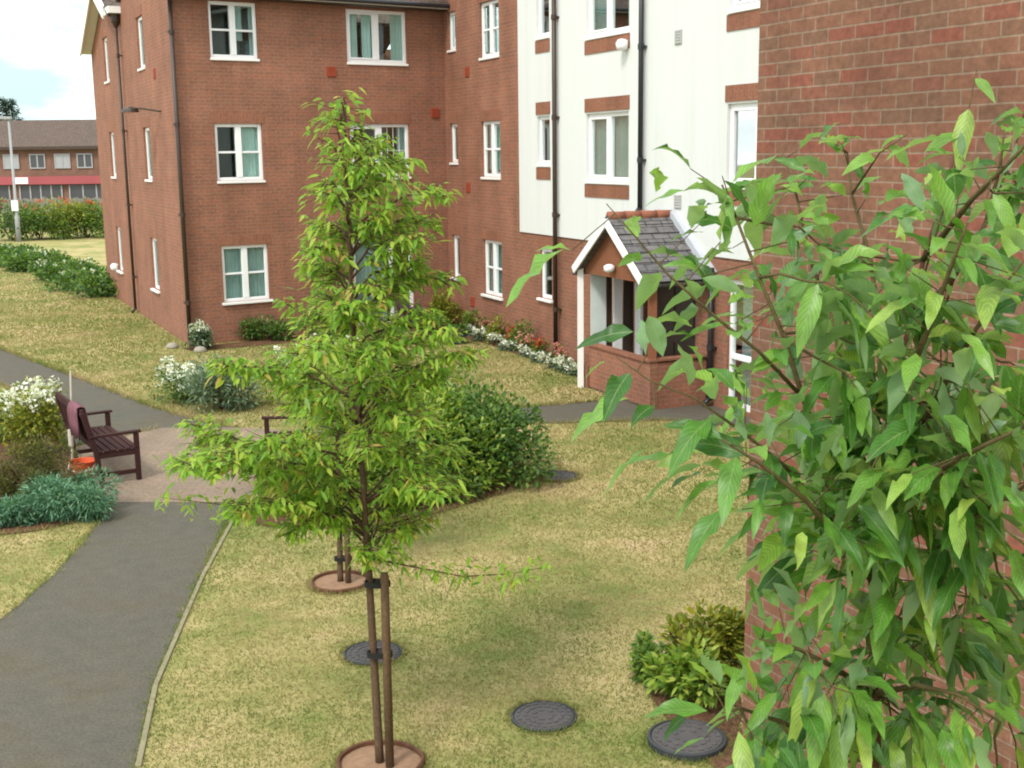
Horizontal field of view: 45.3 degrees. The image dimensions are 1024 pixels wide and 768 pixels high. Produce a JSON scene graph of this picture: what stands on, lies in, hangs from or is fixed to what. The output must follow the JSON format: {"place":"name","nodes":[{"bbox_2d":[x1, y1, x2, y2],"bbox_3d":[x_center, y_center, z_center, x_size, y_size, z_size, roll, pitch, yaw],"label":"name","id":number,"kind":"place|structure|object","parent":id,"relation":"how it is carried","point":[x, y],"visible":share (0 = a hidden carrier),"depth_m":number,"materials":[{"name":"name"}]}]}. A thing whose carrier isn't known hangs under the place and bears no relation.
{"place":"outdoors","nodes":[
{"label":"outdoors","id":0,"kind":"place"},
{"bbox_2d":[0,350,229,444],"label":"asphalt path","id":1,"kind":"structure","parent":0,"point":[127,414],"depth_m":20.52,"materials":[{"name":"asphalt"}]},
{"bbox_2d":[0,502,232,767],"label":"asphalt path","id":2,"kind":"structure","parent":0,"point":[83,641],"depth_m":10.39,"materials":[{"name":"asphalt"}]},
{"bbox_2d":[70,427,293,501],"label":"brick paving","id":3,"kind":"structure","parent":0,"point":[153,484],"depth_m":15.57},
{"bbox_2d":[54,392,141,483],"bbox_3d":[-5.332,0.651,15.809,0.718,0.968,1.515,-7,12,-31],"label":"garden bench","id":4,"kind":"object","parent":3,"relation":"on","point":[110,442],"visible":0.7,"depth_m":15.36,"materials":[{"name":"brown wood"}]},
{"bbox_2d":[67,401,96,439],"bbox_3d":[-5.345,0.465,15.256,0.252,0.474,0.482,-7,12,-31],"label":"draped cloth","id":5,"kind":"object","parent":4,"relation":"on","point":[72,408],"visible":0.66,"depth_m":15.15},
{"bbox_2d":[256,416,309,493],"bbox_3d":[-2.822,0.703,15.373,0.718,0.968,1.515,-2,11,-7],"label":"garden bench","id":6,"kind":"object","parent":3,"relation":"on","point":[266,424],"visible":0.09,"depth_m":16.00,"materials":[{"name":"brown wood"}]},
{"bbox_2d":[0,0,545,119],"label":"sky","id":7,"kind":"structure","parent":0,"point":[42,67],"materials":[{"name":"white"}]},
{"bbox_2d":[0,211,748,767],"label":"lawn","id":8,"kind":"structure","parent":0,"point":[84,247],"depth_m":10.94,"materials":[{"name":"plant"}]},
{"bbox_2d":[0,116,21,241],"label":"street lamp","id":9,"kind":"object","parent":8,"relation":"on","point":[14,204],"visible":0.92,"depth_m":59.19,"materials":[{"name":"metal"}]},
{"bbox_2d":[0,97,22,120],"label":"pine tree","id":10,"kind":"object","parent":8,"relation":"on","point":[7,109],"visible":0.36,"depth_m":118.84,"materials":[{"name":"green plant"}]},
{"bbox_2d":[0,242,44,266],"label":"hedge shrub","id":11,"kind":"object","parent":8,"relation":"on","point":[4,248],"visible":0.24,"depth_m":47.04,"materials":[{"name":"green plant"}]},
{"bbox_2d":[0,198,52,239],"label":"shrub","id":12,"kind":"object","parent":8,"relation":"on","point":[7,220],"visible":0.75,"depth_m":60.41,"materials":[{"name":"green plant"}]},
{"bbox_2d":[0,247,76,272],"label":"hedge shrub","id":13,"kind":"object","parent":8,"relation":"on","point":[19,259],"visible":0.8,"depth_m":43.88,"materials":[{"name":"green plant"}]},
{"bbox_2d":[0,199,76,239],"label":"shrub","id":14,"kind":"object","parent":8,"relation":"on","point":[44,226],"visible":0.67,"depth_m":60.80,"materials":[{"name":"green plant"}]},
{"bbox_2d":[0,430,99,533],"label":"flower bed","id":15,"kind":"object","parent":8,"relation":"on","point":[11,529],"visible":0.25,"depth_m":16.05,"materials":[{"name":"brown soil"}]},
{"bbox_2d":[0,383,26,442],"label":"flowering shrub","id":16,"kind":"object","parent":15,"relation":"on","point":[2,401],"visible":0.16,"depth_m":17.50,"materials":[{"name":"white plant"}]},
{"bbox_2d":[0,492,58,527],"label":"juniper","id":17,"kind":"object","parent":15,"relation":"on","point":[14,511],"visible":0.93,"depth_m":13.54,"materials":[{"name":"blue plant"}]},
{"bbox_2d":[0,375,72,455],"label":"flowering shrub","id":18,"kind":"object","parent":15,"relation":"on","point":[35,402],"visible":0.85,"depth_m":16.59,"materials":[{"name":"white plant"}]},
{"bbox_2d":[0,432,85,502],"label":"conifer shrub","id":19,"kind":"object","parent":15,"relation":"on","point":[17,477],"visible":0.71,"depth_m":14.18,"materials":[{"name":"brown plant"}]},
{"bbox_2d":[14,463,123,523],"bbox_3d":[-5.042,1.258,14.004,1.303,0.617,1.169,-1,11,0],"label":"juniper","id":20,"kind":"object","parent":15,"relation":"on","point":[67,496],"visible":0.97,"depth_m":13.69,"materials":[{"name":"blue plant"}]},
{"bbox_2d":[67,370,73,458],"bbox_3d":[-5.753,0.461,15.988,0.073,1.276,0.145,-1,11,0],"label":"garden cane","id":21,"kind":"object","parent":15,"relation":"on","point":[70,440],"visible":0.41,"depth_m":15.96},
{"bbox_2d":[68,457,94,476],"bbox_3d":[-5.453,1.073,15.604,0.354,0.205,0.373,-1,11,0],"label":"orange bucket","id":22,"kind":"object","parent":15,"relation":"on","point":[89,462],"visible":0.44,"depth_m":15.56,"materials":[{"name":"plastic"}]},
{"bbox_2d":[0,119,101,209],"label":"shop parade","id":23,"kind":"structure","parent":8,"relation":"on","point":[55,158],"depth_m":93.56,"materials":[{"name":"brick"}]},
{"bbox_2d":[2,154,19,168],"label":"window","id":24,"kind":"structure","parent":23,"relation":"in","point":[6,157],"depth_m":93.30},
{"bbox_2d":[29,154,45,168],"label":"window","id":25,"kind":"structure","parent":23,"relation":"in","point":[36,161],"depth_m":93.33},
{"bbox_2d":[54,154,70,167],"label":"window","id":26,"kind":"structure","parent":23,"relation":"in","point":[60,160],"depth_m":93.33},
{"bbox_2d":[76,153,92,167],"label":"window","id":27,"kind":"structure","parent":23,"relation":"in","point":[84,160],"depth_m":93.33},
{"bbox_2d":[1,196,101,229],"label":"hedge","id":28,"kind":"object","parent":8,"relation":"on","point":[28,200],"visible":0.16,"depth_m":69.21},
{"bbox_2d":[21,195,98,237],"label":"shrub","id":29,"kind":"object","parent":8,"relation":"on","point":[72,212],"visible":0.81,"depth_m":61.34,"materials":[{"name":"green plant"}]},
{"bbox_2d":[25,257,100,282],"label":"hedge shrub","id":30,"kind":"object","parent":8,"relation":"on","point":[46,269],"visible":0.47,"depth_m":40.56,"materials":[{"name":"green plant"}]},
{"bbox_2d":[40,198,103,239],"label":"shrub","id":31,"kind":"object","parent":8,"relation":"on","point":[81,231],"visible":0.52,"depth_m":61.72,"materials":[{"name":"green plant"}]},
{"bbox_2d":[40,265,106,291],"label":"hedge shrub","id":32,"kind":"object","parent":8,"relation":"on","point":[68,276],"visible":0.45,"depth_m":37.38,"materials":[{"name":"green plant"}]},
{"bbox_2d":[71,200,104,237],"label":"shrub","id":33,"kind":"object","parent":8,"relation":"on","point":[97,222],"visible":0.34,"depth_m":61.51,"materials":[{"name":"green plant"}]},
{"bbox_2d":[61,272,158,297],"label":"hedge shrub","id":34,"kind":"object","parent":8,"relation":"on","point":[104,285],"visible":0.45,"depth_m":35.56,"materials":[{"name":"green plant"}]},
{"bbox_2d":[146,355,216,405],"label":"flowering shrub","id":35,"kind":"object","parent":8,"relation":"on","point":[170,376],"visible":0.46,"depth_m":20.15,"materials":[{"name":"white plant"}]},
{"bbox_2d":[135,521,232,767],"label":"path edging","id":36,"kind":"object","parent":8,"relation":"on","point":[141,751],"visible":0.87,"depth_m":9.84,"materials":[{"name":"concrete"}]},
{"bbox_2d":[176,353,263,413],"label":"round shrub","id":37,"kind":"object","parent":8,"relation":"on","point":[221,394],"visible":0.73,"depth_m":19.46,"materials":[{"name":"green plant"}]},
{"bbox_2d":[248,333,357,413],"bbox_3d":[-3.272,-0.232,19.810,1.874,1.238,1.674,-6,12,-26],"label":"flowering shrub","id":38,"kind":"object","parent":8,"relation":"on","point":[276,397],"visible":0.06,"depth_m":19.57,"materials":[{"name":"green plant"}]},
{"bbox_2d":[311,570,365,593],"bbox_3d":[-1.623,1.882,11.632,0.572,0.062,0.571,-1,11,0],"label":"tree ring","id":39,"kind":"object","parent":8,"relation":"on","point":[327,580],"visible":0.77,"depth_m":11.60,"materials":[{"name":"soil"}]},
{"bbox_2d":[275,278,385,581],"bbox_3d":[-1.588,0.407,11.426,1.388,2.997,1.439,-7,12,-29],"label":"young tree","id":40,"kind":"object","parent":39,"relation":"on","point":[310,442],"visible":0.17,"depth_m":11.35,"materials":[{"name":"green plant"}]},
{"bbox_2d":[333,523,351,583],"bbox_3d":[-1.595,1.638,11.577,0.170,0.720,0.109,-1,11,0],"label":"tree stake","id":41,"kind":"object","parent":39,"relation":"in","point":[346,558],"visible":0.65,"depth_m":11.54,"materials":[{"name":"brown wood"}]},
{"bbox_2d":[343,641,401,665],"bbox_3d":[-1.133,2.194,9.989,0.480,0.046,0.480,-1,11,0],"label":"manhole cover","id":42,"kind":"object","parent":8,"relation":"on","point":[357,652],"visible":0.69,"depth_m":9.96,"materials":[{"name":"metal"}]},
{"bbox_2d":[336,740,424,767],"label":"tree ring","id":43,"kind":"object","parent":8,"relation":"on","point":[362,755],"visible":0.87,"depth_m":8.24,"materials":[{"name":"soil"}]},
{"bbox_2d":[145,87,554,763],"bbox_3d":[-1.102,0.369,7.831,2.402,4.395,2.044,-5,11,-20],"label":"young tree","id":44,"kind":"object","parent":43,"relation":"in","point":[319,493],"visible":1,"depth_m":7.51,"materials":[{"name":"green plant"}]},
{"bbox_2d":[364,572,393,767],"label":"tree stake","id":45,"kind":"object","parent":43,"relation":"in","point":[382,583],"visible":1,"depth_m":7.95,"materials":[{"name":"brown wood"}]},
{"bbox_2d":[184,321,584,375],"bbox_3d":[-2.018,-0.571,24.633,6.781,0.001,7.826,-8,13,-33],"label":"flower bed","id":46,"kind":"object","parent":8,"relation":"on","point":[241,344],"visible":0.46,"depth_m":26.43,"materials":[{"name":"brown soil"}]},
{"bbox_2d":[184,318,214,348],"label":"potted shrub","id":47,"kind":"object","parent":46,"relation":"on","point":[202,336],"visible":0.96,"depth_m":25.61,"materials":[{"name":"grey plant"}]},
{"bbox_2d":[235,313,296,340],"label":"bush","id":48,"kind":"object","parent":46,"relation":"on","point":[258,328],"visible":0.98,"depth_m":26.80,"materials":[{"name":"green plant"}]},
{"bbox_2d":[418,315,451,333],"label":"climbing shrub","id":49,"kind":"object","parent":46,"relation":"on","point":[444,320],"visible":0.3,"depth_m":27.57,"materials":[{"name":"green plant"}]},
{"bbox_2d":[427,287,467,324],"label":"climbing shrub","id":50,"kind":"object","parent":46,"relation":"on","point":[442,304],"visible":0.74,"depth_m":28.36,"materials":[{"name":"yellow plant"}]},
{"bbox_2d":[449,323,469,344],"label":"plant","id":51,"kind":"object","parent":46,"relation":"on","point":[459,326],"visible":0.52,"depth_m":26.00,"materials":[{"name":"green plant"}]},
{"bbox_2d":[462,306,488,333],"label":"border plant","id":52,"kind":"object","parent":46,"relation":"on","point":[469,317],"visible":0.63,"depth_m":27.21,"materials":[{"name":"green plant"}]},
{"bbox_2d":[470,326,486,340],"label":"flower clump","id":53,"kind":"object","parent":46,"relation":"on","point":[479,334],"visible":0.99,"depth_m":26.39,"materials":[{"name":"grey plant"}]},
{"bbox_2d":[485,331,504,344],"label":"flower clump","id":54,"kind":"object","parent":46,"relation":"on","point":[493,338],"visible":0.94,"depth_m":25.85,"materials":[{"name":"grey plant"}]},
{"bbox_2d":[483,312,511,343],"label":"border plant","id":55,"kind":"object","parent":46,"relation":"on","point":[492,328],"visible":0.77,"depth_m":26.09,"materials":[{"name":"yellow plant"}]},
{"bbox_2d":[497,339,518,351],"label":"flower clump","id":56,"kind":"object","parent":46,"relation":"on","point":[505,346],"visible":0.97,"depth_m":25.03,"materials":[{"name":"grey plant"}]},
{"bbox_2d":[508,318,534,350],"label":"border plant","id":57,"kind":"object","parent":46,"relation":"on","point":[518,327],"visible":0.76,"depth_m":25.07,"materials":[{"name":"green plant"}]},
{"bbox_2d":[514,331,536,349],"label":"flower clump","id":58,"kind":"object","parent":46,"relation":"on","point":[529,340],"visible":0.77,"depth_m":24.76,"materials":[{"name":"pink plant"}]},
{"bbox_2d":[526,350,551,362],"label":"flower clump","id":59,"kind":"object","parent":46,"relation":"on","point":[537,356],"visible":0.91,"depth_m":23.67,"materials":[{"name":"grey plant"}]},
{"bbox_2d":[531,336,551,354],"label":"flower clump","id":60,"kind":"object","parent":46,"relation":"on","point":[540,344],"visible":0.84,"depth_m":24.04,"materials":[{"name":"green plant"}]},
{"bbox_2d":[551,342,571,358],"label":"flower clump","id":61,"kind":"object","parent":46,"relation":"on","point":[558,351],"visible":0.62,"depth_m":23.38,"materials":[{"name":"pink plant"}]},
{"bbox_2d":[553,356,574,371],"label":"flower clump","id":62,"kind":"object","parent":46,"relation":"on","point":[560,362],"visible":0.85,"depth_m":22.55,"materials":[{"name":"grey plant"}]},
{"bbox_2d":[257,450,525,527],"bbox_3d":[-1.411,1.174,15.358,3.175,0.001,4.122,-1,11,0],"label":"flower bed","id":63,"kind":"object","parent":8,"relation":"on","point":[435,508],"visible":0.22,"depth_m":14.24,"materials":[{"name":"brown soil"}]},
{"bbox_2d":[255,427,332,507],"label":"round shrub","id":64,"kind":"object","parent":63,"relation":"on","point":[285,497],"visible":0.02,"depth_m":14.10,"materials":[{"name":"green plant"}]},
{"bbox_2d":[302,433,406,520],"bbox_3d":[-1.761,0.968,13.949,1.147,1.046,1.293,5,12,29],"label":"round shrub","id":65,"kind":"object","parent":63,"relation":"on","point":[353,472],"visible":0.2,"depth_m":13.63,"materials":[{"name":"green plant"}]},
{"bbox_2d":[342,364,492,435],"bbox_3d":[-1.283,0.315,16.494,2.290,1.380,1.570,-1,11,0],"label":"round shrub","id":66,"kind":"object","parent":63,"relation":"on","point":[466,376],"visible":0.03,"depth_m":16.46,"materials":[{"name":"green plant"}]},
{"bbox_2d":[329,361,514,493],"bbox_3d":[-1.173,0.550,14.698,1.947,1.547,2.032,-10,14,-40],"label":"round shrub","id":67,"kind":"object","parent":63,"relation":"on","point":[436,400],"visible":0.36,"depth_m":14.59,"materials":[{"name":"green plant"}]},
{"bbox_2d":[368,454,482,513],"bbox_3d":[-1.047,1.098,14.124,1.485,0.769,0.915,-3,11,-10],"label":"round shrub","id":68,"kind":"object","parent":63,"relation":"on","point":[452,469],"visible":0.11,"depth_m":14.21,"materials":[{"name":"green plant"}]},
{"bbox_2d":[416,380,560,490],"bbox_3d":[-0.315,0.589,15.206,1.812,1.274,1.674,-1,11,0],"label":"round shrub","id":69,"kind":"object","parent":63,"relation":"on","point":[508,426],"visible":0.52,"depth_m":14.91,"materials":[{"name":"green plant"}]},
{"bbox_2d":[78,0,759,416],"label":"apartment building","id":70,"kind":"structure","parent":8,"relation":"on","point":[552,122],"depth_m":26.30,"materials":[{"name":"red brick"}]},
{"bbox_2d":[101,28,109,83],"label":"window","id":71,"kind":"structure","parent":70,"relation":"in","point":[103,32],"depth_m":33.46,"materials":[{"name":"white plastic"}]},
{"bbox_2d":[108,123,116,178],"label":"window","id":72,"kind":"structure","parent":70,"relation":"in","point":[110,126],"depth_m":33.94,"materials":[{"name":"white plastic"}]},
{"bbox_2d":[114,218,123,273],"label":"window","id":73,"kind":"structure","parent":70,"relation":"in","point":[117,222],"depth_m":34.43,"materials":[{"name":"white plastic"}]},
{"bbox_2d":[134,4,144,71],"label":"window","id":74,"kind":"structure","parent":70,"relation":"in","point":[138,10],"depth_m":28.61,"materials":[{"name":"white plastic"}]},
{"bbox_2d":[141,117,152,181],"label":"window","id":75,"kind":"structure","parent":70,"relation":"in","point":[145,121],"depth_m":29.07,"materials":[{"name":"white plastic"}]},
{"bbox_2d":[149,228,159,293],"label":"window","id":76,"kind":"structure","parent":70,"relation":"in","point":[152,232],"depth_m":29.56,"materials":[{"name":"white plastic"}]},
{"bbox_2d":[208,0,259,61],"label":"window","id":77,"kind":"structure","parent":70,"relation":"in","point":[235,30],"depth_m":25.92,"materials":[{"name":"white plastic"}]},
{"bbox_2d":[210,113,265,183],"bbox_3d":[-5.874,-5.060,26.321,1.220,1.480,0.232,-8,13,-33],"label":"window","id":78,"kind":"structure","parent":70,"relation":"in","point":[247,137],"depth_m":26.39,"materials":[{"name":"white plastic"}]},
{"bbox_2d":[217,233,273,305],"bbox_3d":[-5.835,-2.513,26.790,1.220,1.500,0.262,-8,13,-33],"label":"window","id":79,"kind":"structure","parent":70,"relation":"in","point":[244,264],"depth_m":26.82,"materials":[{"name":"white plastic"}]},
{"bbox_2d":[342,3,408,65],"bbox_3d":[-3.089,-7.925,27.701,1.680,1.430,0.234,-8,13,-33],"label":"window","id":80,"kind":"structure","parent":70,"relation":"in","point":[397,44],"depth_m":27.69,"materials":[{"name":"white plastic"}]},
{"bbox_2d":[346,114,411,179],"bbox_3d":[-3.059,-5.444,28.171,1.680,1.480,0.236,-8,13,-33],"label":"window","id":81,"kind":"structure","parent":70,"relation":"in","point":[400,121],"depth_m":28.23,"materials":[{"name":"white plastic"}]},
{"bbox_2d":[353,238,413,325],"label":"door","id":82,"kind":"structure","parent":70,"relation":"in","point":[359,278],"depth_m":28.59,"materials":[{"name":"white plastic"}]},
{"bbox_2d":[446,0,455,52],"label":"window","id":83,"kind":"structure","parent":70,"relation":"in","point":[453,3],"depth_m":28.25,"materials":[{"name":"white plastic"}]},
{"bbox_2d":[448,113,458,164],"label":"window","id":84,"kind":"structure","parent":70,"relation":"in","point":[452,118],"depth_m":28.72,"materials":[{"name":"white plastic"}]},
{"bbox_2d":[450,225,460,280],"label":"window","id":85,"kind":"structure","parent":70,"relation":"in","point":[455,230],"depth_m":29.21,"materials":[{"name":"white plastic"}]},
{"bbox_2d":[477,0,498,60],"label":"window","id":86,"kind":"structure","parent":70,"relation":"in","point":[491,30],"depth_m":26.35,"materials":[{"name":"white plastic"}]},
{"bbox_2d":[479,109,501,179],"bbox_3d":[-0.388,-5.195,26.684,0.232,1.480,1.200,-5,12,-24],"label":"window","id":87,"kind":"structure","parent":70,"relation":"in","point":[489,116],"depth_m":26.71,"materials":[{"name":"white plastic"}]},
{"bbox_2d":[481,229,502,300],"bbox_3d":[-0.370,-2.649,27.159,0.262,1.500,1.200,-5,12,-24],"label":"window","id":88,"kind":"structure","parent":70,"relation":"in","point":[496,237],"depth_m":27.20,"materials":[{"name":"white plastic"}]},
{"bbox_2d":[535,0,549,40],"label":"window","id":89,"kind":"structure","parent":70,"relation":"in","point":[542,35],"depth_m":23.96,"materials":[{"name":"white plastic"}]},
{"bbox_2d":[536,116,549,166],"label":"window","id":90,"kind":"structure","parent":70,"relation":"in","point":[543,163],"depth_m":24.39,"materials":[{"name":"white plastic"}]},
{"bbox_2d":[536,237,552,302],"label":"window","id":91,"kind":"structure","parent":70,"relation":"in","point":[542,241],"depth_m":24.83,"materials":[{"name":"white plastic"}]},
{"bbox_2d":[585,111,628,184],"bbox_3d":[1.767,-4.206,21.915,0.235,1.255,1.600,-5,12,-24],"label":"window","id":92,"kind":"structure","parent":70,"relation":"in","point":[612,129],"depth_m":21.92,"materials":[{"name":"white plastic"}]},
{"bbox_2d":[584,0,629,40],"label":"window","id":93,"kind":"structure","parent":70,"relation":"in","point":[605,9],"depth_m":21.84,"materials":[{"name":"white plastic"}]},
{"bbox_2d":[728,280,752,411],"bbox_3d":[3.641,-0.571,18.650,0.210,1.990,0.900,-5,12,-24],"label":"door","id":94,"kind":"structure","parent":70,"relation":"in","point":[745,357],"depth_m":18.89,"materials":[{"name":"white plastic"}]},
{"bbox_2d":[724,102,757,189],"bbox_3d":[3.589,-3.456,17.830,0.160,1.255,1.550,-5,12,-24],"label":"window","id":95,"kind":"structure","parent":70,"relation":"in","point":[741,106],"depth_m":18.38,"materials":[{"name":"white plastic"}]},
{"bbox_2d":[727,0,759,13],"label":"window","id":96,"kind":"structure","parent":70,"relation":"in","point":[743,5],"depth_m":17.82,"materials":[{"name":"white plastic"}]},
{"bbox_2d":[511,701,576,732],"bbox_3d":[0.229,2.397,8.829,0.480,0.046,0.480,-1,11,0],"label":"manhole cover","id":97,"kind":"object","parent":8,"relation":"on","point":[545,715],"visible":1,"depth_m":8.80,"materials":[{"name":"metal"}]},
{"bbox_2d":[539,470,577,480],"bbox_3d":[0.574,1.160,15.354,0.500,0.046,0.500,-1,11,0],"label":"manhole cover","id":98,"kind":"object","parent":8,"relation":"on","point":[566,475],"visible":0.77,"depth_m":15.33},
{"bbox_2d":[571,210,716,409],"bbox_3d":[2.126,-1.284,20.113,1.390,3.104,2.584,-5,12,-24],"label":"entrance porch","id":99,"kind":"object","parent":8,"relation":"on","point":[612,243],"visible":0.78,"depth_m":19.85,"materials":[{"name":"brick"}]},
{"bbox_2d":[657,286,695,356],"bbox_3d":[2.752,-0.881,20.427,0.065,1.920,1.280,-5,12,-24],"label":"dark door","id":100,"kind":"structure","parent":99,"relation":"in","point":[664,294],"depth_m":20.45,"materials":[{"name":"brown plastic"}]},
{"bbox_2d":[647,719,726,761],"bbox_3d":[1.200,2.446,8.423,0.540,0.076,0.540,-1,11,0],"label":"manhole cover","id":101,"kind":"object","parent":8,"relation":"on","point":[712,744],"visible":0.87,"depth_m":8.35,"materials":[{"name":"metal"}]},
{"bbox_2d":[645,675,741,767],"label":"flower bed","id":102,"kind":"object","parent":8,"relation":"on","point":[709,715],"visible":0.27,"depth_m":8.75,"materials":[{"name":"brown soil"}]},
{"bbox_2d":[627,629,672,686],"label":"bedding shrub","id":103,"kind":"object","parent":102,"relation":"on","point":[641,646],"visible":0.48,"depth_m":9.39,"materials":[{"name":"green plant"}]},
{"bbox_2d":[640,630,728,708],"bbox_3d":[1.340,2.147,9.065,0.796,0.602,0.655,8,14,40],"label":"bedding shrub","id":104,"kind":"object","parent":102,"relation":"on","point":[682,677],"visible":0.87,"depth_m":8.95,"materials":[{"name":"green plant"}]},
{"bbox_2d":[657,598,744,680],"bbox_3d":[1.509,1.976,9.518,0.759,0.689,0.888,-1,11,0],"label":"bedding shrub","id":105,"kind":"object","parent":102,"relation":"on","point":[723,632],"visible":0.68,"depth_m":9.42,"materials":[{"name":"green plant"}]},
{"bbox_2d":[506,69,1023,767],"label":"leafy tree","id":106,"kind":"object","parent":8,"relation":"on","point":[854,501],"visible":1,"depth_m":2.27,"materials":[{"name":"green plant"}]},
{"bbox_2d":[742,0,1023,767],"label":"brick wing","id":107,"kind":"structure","parent":8,"relation":"on","point":[874,74],"depth_m":6.49,"materials":[{"name":"brick"}]},
{"bbox_2d":[310,400,749,438],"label":"asphalt path","id":108,"kind":"structure","parent":0,"point":[575,411],"depth_m":19.07,"materials":[{"name":"asphalt"}]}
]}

